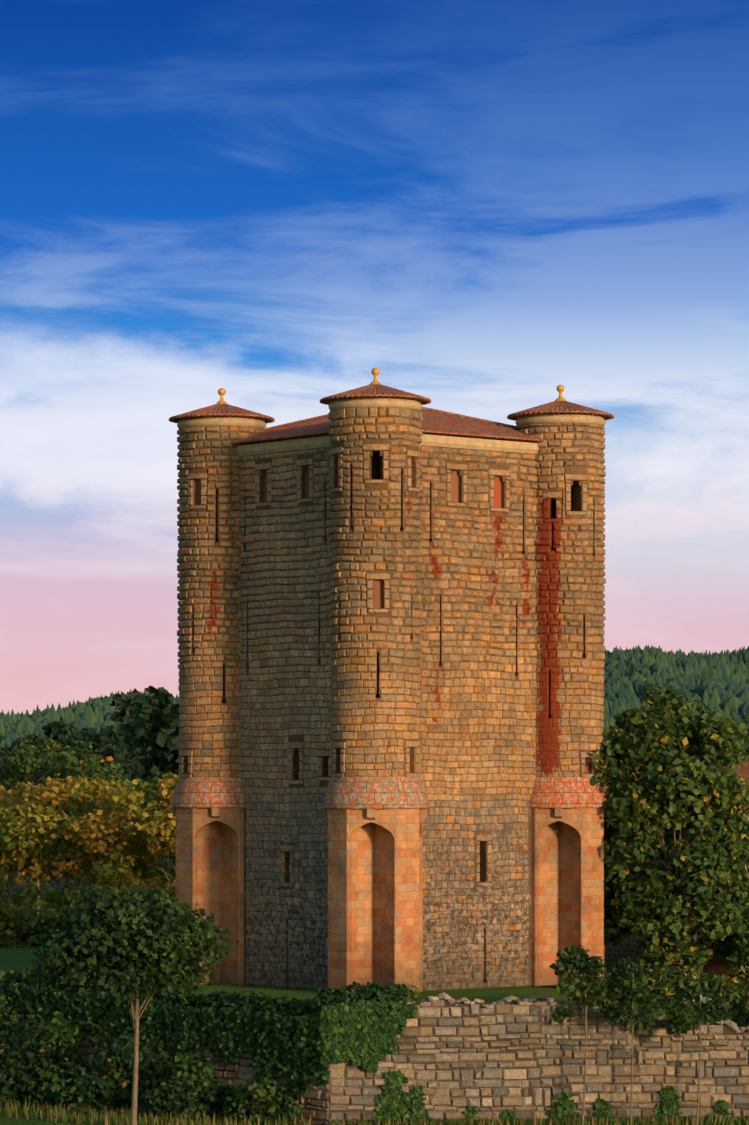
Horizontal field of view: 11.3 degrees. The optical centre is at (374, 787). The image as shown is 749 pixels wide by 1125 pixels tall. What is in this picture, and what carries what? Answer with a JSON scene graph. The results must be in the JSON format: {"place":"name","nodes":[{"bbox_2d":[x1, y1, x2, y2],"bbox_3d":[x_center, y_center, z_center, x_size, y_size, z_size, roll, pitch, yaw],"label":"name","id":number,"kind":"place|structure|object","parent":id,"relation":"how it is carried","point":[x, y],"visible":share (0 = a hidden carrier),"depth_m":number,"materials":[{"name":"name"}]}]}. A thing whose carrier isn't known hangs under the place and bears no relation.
{"place":"outdoors","nodes":[
{"label":"outdoors","id":0,"kind":"place"},
{"bbox_2d":[0,946,741,1027],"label":"lawn","id":1,"kind":"structure","parent":0,"point":[18,959],"depth_m":167.93,"materials":[{"name":"green plant"}]},
{"bbox_2d":[0,899,57,947],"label":"undergrowth","id":2,"kind":"object","parent":1,"relation":"on","point":[8,938],"visible":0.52,"depth_m":213.47,"materials":[{"name":"green plant"}]},
{"bbox_2d":[0,785,58,915],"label":"tree leaves","id":3,"kind":"object","parent":1,"relation":"on","point":[6,798],"visible":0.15,"depth_m":230.46,"materials":[{"name":"plant"}]},
{"bbox_2d":[8,878,94,946],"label":"undergrowth","id":4,"kind":"object","parent":1,"relation":"on","point":[56,899],"visible":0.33,"depth_m":214.46,"materials":[{"name":"green plant"}]},
{"bbox_2d":[0,773,172,907],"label":"tree leaves","id":5,"kind":"object","parent":1,"relation":"on","point":[26,825],"depth_m":221.91,"materials":[{"name":"yellow plant"}]},
{"bbox_2d":[64,773,178,902],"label":"tree leaves","id":6,"kind":"object","parent":1,"relation":"on","point":[117,822],"depth_m":217.34,"materials":[{"name":"plant"}]},
{"bbox_2d":[133,878,175,909],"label":"bush","id":7,"kind":"object","parent":1,"relation":"on","point":[153,885],"depth_m":213.84,"materials":[{"name":"green plant"}]},
{"bbox_2d":[173,808,243,984],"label":"pier","id":8,"kind":"structure","parent":1,"relation":"on","point":[210,860],"depth_m":173.31,"materials":[{"name":"stone"}]},
{"bbox_2d":[171,777,244,807],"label":"skirt","id":9,"kind":"object","parent":8,"relation":"on","point":[209,792],"visible":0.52,"depth_m":172.59,"materials":[{"name":"stone"}]},
{"bbox_2d":[177,426,264,777],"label":"turret","id":10,"kind":"object","parent":9,"relation":"on","point":[208,588],"visible":0.71,"depth_m":172.74,"materials":[{"name":"brown stone"}]},
{"bbox_2d":[177,417,265,428],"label":"cornice","id":11,"kind":"structure","parent":10,"relation":"on","point":[220,421],"depth_m":172.82,"materials":[{"name":"beige stone"}]},
{"bbox_2d":[169,404,274,423],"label":"turret roof","id":12,"kind":"structure","parent":11,"relation":"on","point":[221,410],"depth_m":173.09,"materials":[{"name":"red tile"}]},
{"bbox_2d":[216,388,226,403],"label":"roof finial","id":13,"kind":"object","parent":12,"relation":"on","point":[221,392],"visible":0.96,"depth_m":174.46,"materials":[{"name":"gold metal"}]},
{"bbox_2d":[0,967,732,1124],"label":"ivy","id":14,"kind":"object","parent":1,"relation":"on","point":[346,1033],"visible":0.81,"depth_m":155.60,"materials":[{"name":"green plant"}]},
{"bbox_2d":[324,809,426,993],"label":"turret base","id":15,"kind":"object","parent":1,"relation":"on","point":[375,895],"depth_m":164.81,"materials":[{"name":"stone"}]},
{"bbox_2d":[323,777,427,808],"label":"skirt front","id":16,"kind":"object","parent":15,"relation":"on","point":[375,793],"visible":0.98,"depth_m":164.27,"materials":[{"name":"stone"}]},
{"bbox_2d":[238,445,537,990],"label":"wall","id":17,"kind":"structure","parent":1,"relation":"on","point":[478,581],"depth_m":169.77,"materials":[{"name":"brown stone"}]},
{"bbox_2d":[328,407,422,776],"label":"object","id":18,"kind":"object","parent":17,"relation":"attached to","point":[375,489],"visible":0.98,"depth_m":164.45,"materials":[{"name":"brown stone"}]},
{"bbox_2d":[329,398,421,411],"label":"cornice","id":19,"kind":"structure","parent":18,"relation":"on","point":[375,402],"depth_m":164.40,"materials":[{"name":"beige stone"}]},
{"bbox_2d":[320,384,430,404],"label":"turret roof","id":20,"kind":"structure","parent":19,"relation":"on","point":[375,391],"depth_m":164.65,"materials":[{"name":"red tile"}]},
{"bbox_2d":[369,368,381,384],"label":"roof finial","id":21,"kind":"object","parent":20,"relation":"on","point":[375,372],"visible":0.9,"depth_m":166.02,"materials":[{"name":"gold metal"}]},
{"bbox_2d":[237,434,538,455],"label":"cornice","id":22,"kind":"structure","parent":17,"relation":"on","point":[427,440],"depth_m":169.67,"materials":[{"name":"stone"}]},
{"bbox_2d":[233,433,535,444],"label":"roof eave","id":23,"kind":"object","parent":22,"relation":"on","point":[423,433],"depth_m":169.68,"materials":[{"name":"brown"}]},
{"bbox_2d":[231,407,543,443],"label":"roof","id":24,"kind":"structure","parent":23,"relation":"on","point":[436,421],"depth_m":171.51,"materials":[{"name":"tile"}]},
{"bbox_2d":[531,808,606,985],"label":"pier","id":25,"kind":"structure","parent":1,"relation":"on","point":[567,878],"depth_m":171.83,"materials":[{"name":"stone"}]},
{"bbox_2d":[530,777,607,807],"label":"skirt","id":26,"kind":"object","parent":25,"relation":"on","point":[563,792],"visible":0.62,"depth_m":171.21,"materials":[{"name":"stone"}]},
{"bbox_2d":[515,423,605,777],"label":"turret","id":27,"kind":"object","parent":26,"relation":"on","point":[570,474],"visible":0.81,"depth_m":171.40,"materials":[{"name":"brown stone"}]},
{"bbox_2d":[516,414,605,426],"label":"cornice","id":28,"kind":"structure","parent":27,"relation":"on","point":[560,418],"depth_m":171.44,"materials":[{"name":"beige stone"}]},
{"bbox_2d":[507,401,613,420],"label":"turret roof","id":29,"kind":"structure","parent":28,"relation":"on","point":[560,407],"depth_m":171.71,"materials":[{"name":"red tile"}]},
{"bbox_2d":[555,385,565,400],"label":"roof finial","id":30,"kind":"object","parent":29,"relation":"on","point":[560,389],"visible":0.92,"depth_m":173.07,"materials":[{"name":"gold metal"}]},
{"bbox_2d":[586,972,627,1006],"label":"terrace shrub","id":31,"kind":"object","parent":1,"relation":"on","point":[606,979],"visible":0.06,"depth_m":157.81,"materials":[{"name":"green plant"}]},
{"bbox_2d":[637,968,688,1013],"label":"terrace shrub","id":32,"kind":"object","parent":1,"relation":"on","point":[661,988],"visible":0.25,"depth_m":164.63,"materials":[{"name":"green plant"}]},
{"bbox_2d":[588,683,748,970],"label":"tree","id":33,"kind":"object","parent":1,"relation":"on","point":[689,759],"depth_m":171.85,"materials":[{"name":"green plant"}]},
{"bbox_2d":[604,760,748,818],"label":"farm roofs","id":34,"kind":"structure","parent":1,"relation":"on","point":[744,772],"depth_m":182.85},
{"bbox_2d":[604,857,748,1003],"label":"tree","id":35,"kind":"object","parent":1,"relation":"on","point":[647,913],"depth_m":171.51,"materials":[{"name":"green plant"}]},
{"bbox_2d":[635,949,721,1009],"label":"terrace shrub","id":36,"kind":"object","parent":1,"relation":"on","point":[665,966],"visible":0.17,"depth_m":171.34,"materials":[{"name":"green plant"}]},
{"bbox_2d":[635,953,739,1005],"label":"bush","id":37,"kind":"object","parent":1,"relation":"on","point":[717,964],"depth_m":175.56,"materials":[{"name":"green plant"}]},
{"bbox_2d":[674,992,710,1010],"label":"plastic chairs","id":38,"kind":"object","parent":1,"relation":"on","point":[702,998],"visible":0.15,"depth_m":168.75,"materials":[{"name":"white plastic"}]},
{"bbox_2d":[711,950,748,1011],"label":"terrace shrub","id":39,"kind":"object","parent":1,"relation":"on","point":[741,977],"visible":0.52,"depth_m":171.47,"materials":[{"name":"green plant"}]},
{"bbox_2d":[725,983,748,1026],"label":"terrace shrub","id":40,"kind":"object","parent":1,"relation":"on","point":[741,1018],"visible":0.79,"depth_m":160.36,"materials":[{"name":"green plant"}]},
{"bbox_2d":[0,663,745,1124],"bbox_3d":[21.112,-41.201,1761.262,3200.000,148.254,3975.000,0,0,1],"label":"ground","id":41,"kind":"structure","parent":0,"point":[4,1119],"depth_m":160.96,"materials":[{"name":"green plant"}]},
{"bbox_2d":[0,736,24,761],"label":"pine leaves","id":42,"kind":"object","parent":41,"relation":"on","point":[9,749],"depth_m":720.82,"materials":[{"name":"green plant"}]},
{"bbox_2d":[0,993,38,1100],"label":"bush","id":43,"kind":"object","parent":41,"relation":"on","point":[14,1017],"visible":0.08,"depth_m":166.26,"materials":[{"name":"green plant"}]},
{"bbox_2d":[0,731,59,806],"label":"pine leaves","id":44,"kind":"object","parent":41,"relation":"on","point":[33,737],"visible":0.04,"depth_m":529.59,"materials":[{"name":"green plant"}]},
{"bbox_2d":[36,720,82,812],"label":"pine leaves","id":45,"kind":"object","parent":41,"relation":"on","point":[60,730],"depth_m":729.46,"materials":[{"name":"green plant"}]},
{"bbox_2d":[0,1008,127,1111],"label":"bush","id":46,"kind":"object","parent":41,"relation":"on","point":[26,1083],"visible":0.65,"depth_m":162.56,"materials":[{"name":"green plant"}]},
{"bbox_2d":[0,735,145,917],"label":"tree leaves","id":47,"kind":"object","parent":41,"relation":"on","point":[19,762],"depth_m":250.14,"materials":[{"name":"green plant"}]},
{"bbox_2d":[56,724,153,819],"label":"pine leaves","id":48,"kind":"object","parent":41,"relation":"on","point":[116,748],"depth_m":473.12,"materials":[{"name":"green plant"}]},
{"bbox_2d":[40,1025,171,1118],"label":"bush","id":49,"kind":"object","parent":41,"relation":"on","point":[110,1088],"visible":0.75,"depth_m":159.30,"materials":[{"name":"green plant"}]},
{"bbox_2d":[101,692,153,783],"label":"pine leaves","id":50,"kind":"object","parent":41,"relation":"on","point":[126,713],"depth_m":576.45,"materials":[{"name":"green plant"}]},
{"bbox_2d":[27,884,238,1124],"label":"slender tree","id":51,"kind":"object","parent":41,"relation":"on","point":[154,938],"depth_m":147.36,"materials":[{"name":"green plant"}]},
{"bbox_2d":[118,685,179,886],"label":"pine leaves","id":52,"kind":"object","parent":41,"relation":"on","point":[163,708],"depth_m":439.15,"materials":[{"name":"green plant"}]},
{"bbox_2d":[141,782,176,876],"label":"tree leaves","id":53,"kind":"object","parent":41,"relation":"on","point":[158,805],"depth_m":251.94,"materials":[{"name":"yellow plant"}]},
{"bbox_2d":[0,982,328,1124],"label":"hedge","id":54,"kind":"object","parent":41,"relation":"on","point":[314,1103],"depth_m":157.45,"materials":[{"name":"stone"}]},
{"bbox_2d":[137,1050,248,1123],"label":"bush","id":55,"kind":"object","parent":41,"relation":"on","point":[191,1092],"visible":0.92,"depth_m":156.26,"materials":[{"name":"green plant"}]},
{"bbox_2d":[223,1076,302,1124],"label":"bush","id":56,"kind":"object","parent":41,"relation":"on","point":[261,1100],"visible":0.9,"depth_m":154.28,"materials":[{"name":"green plant"}]},
{"bbox_2d":[0,644,748,752],"bbox_3d":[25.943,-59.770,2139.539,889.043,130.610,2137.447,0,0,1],"label":"ridge conifers","id":57,"kind":"object","parent":41,"relation":"on","point":[722,686],"visible":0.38,"depth_m":2454.63,"materials":[{"name":"teal plant"}]},
{"bbox_2d":[0,1096,748,1124],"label":"grass tufts","id":58,"kind":"object","parent":41,"relation":"on","point":[93,1118],"visible":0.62,"depth_m":154.87,"materials":[{"name":"green plant"}]},
{"bbox_2d":[328,992,748,1124],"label":"enclosure wall","id":59,"kind":"structure","parent":41,"relation":"on","point":[523,1057],"depth_m":154.95,"materials":[{"name":"stone"}]},
{"bbox_2d":[549,945,611,1124],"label":"sapling","id":60,"kind":"object","parent":41,"relation":"on","point":[570,961],"depth_m":153.58,"materials":[{"name":"green plant"}]},
{"bbox_2d":[593,957,668,1124],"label":"sapling","id":61,"kind":"object","parent":41,"relation":"on","point":[619,986],"depth_m":153.92,"materials":[{"name":"green plant"}]},
{"bbox_2d":[657,966,733,1124],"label":"sapling","id":62,"kind":"object","parent":41,"relation":"on","point":[687,984],"depth_m":153.82,"materials":[{"name":"green plant"}]},
{"bbox_2d":[0,0,748,714],"label":"sky","id":63,"kind":"structure","parent":0,"point":[486,207],"materials":[{"name":"blue"}]},
{"bbox_2d":[605,814,748,980],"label":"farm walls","id":64,"kind":"structure","parent":0,"point":[628,947],"depth_m":182.26,"materials":[{"name":"brown stone"}]}
]}

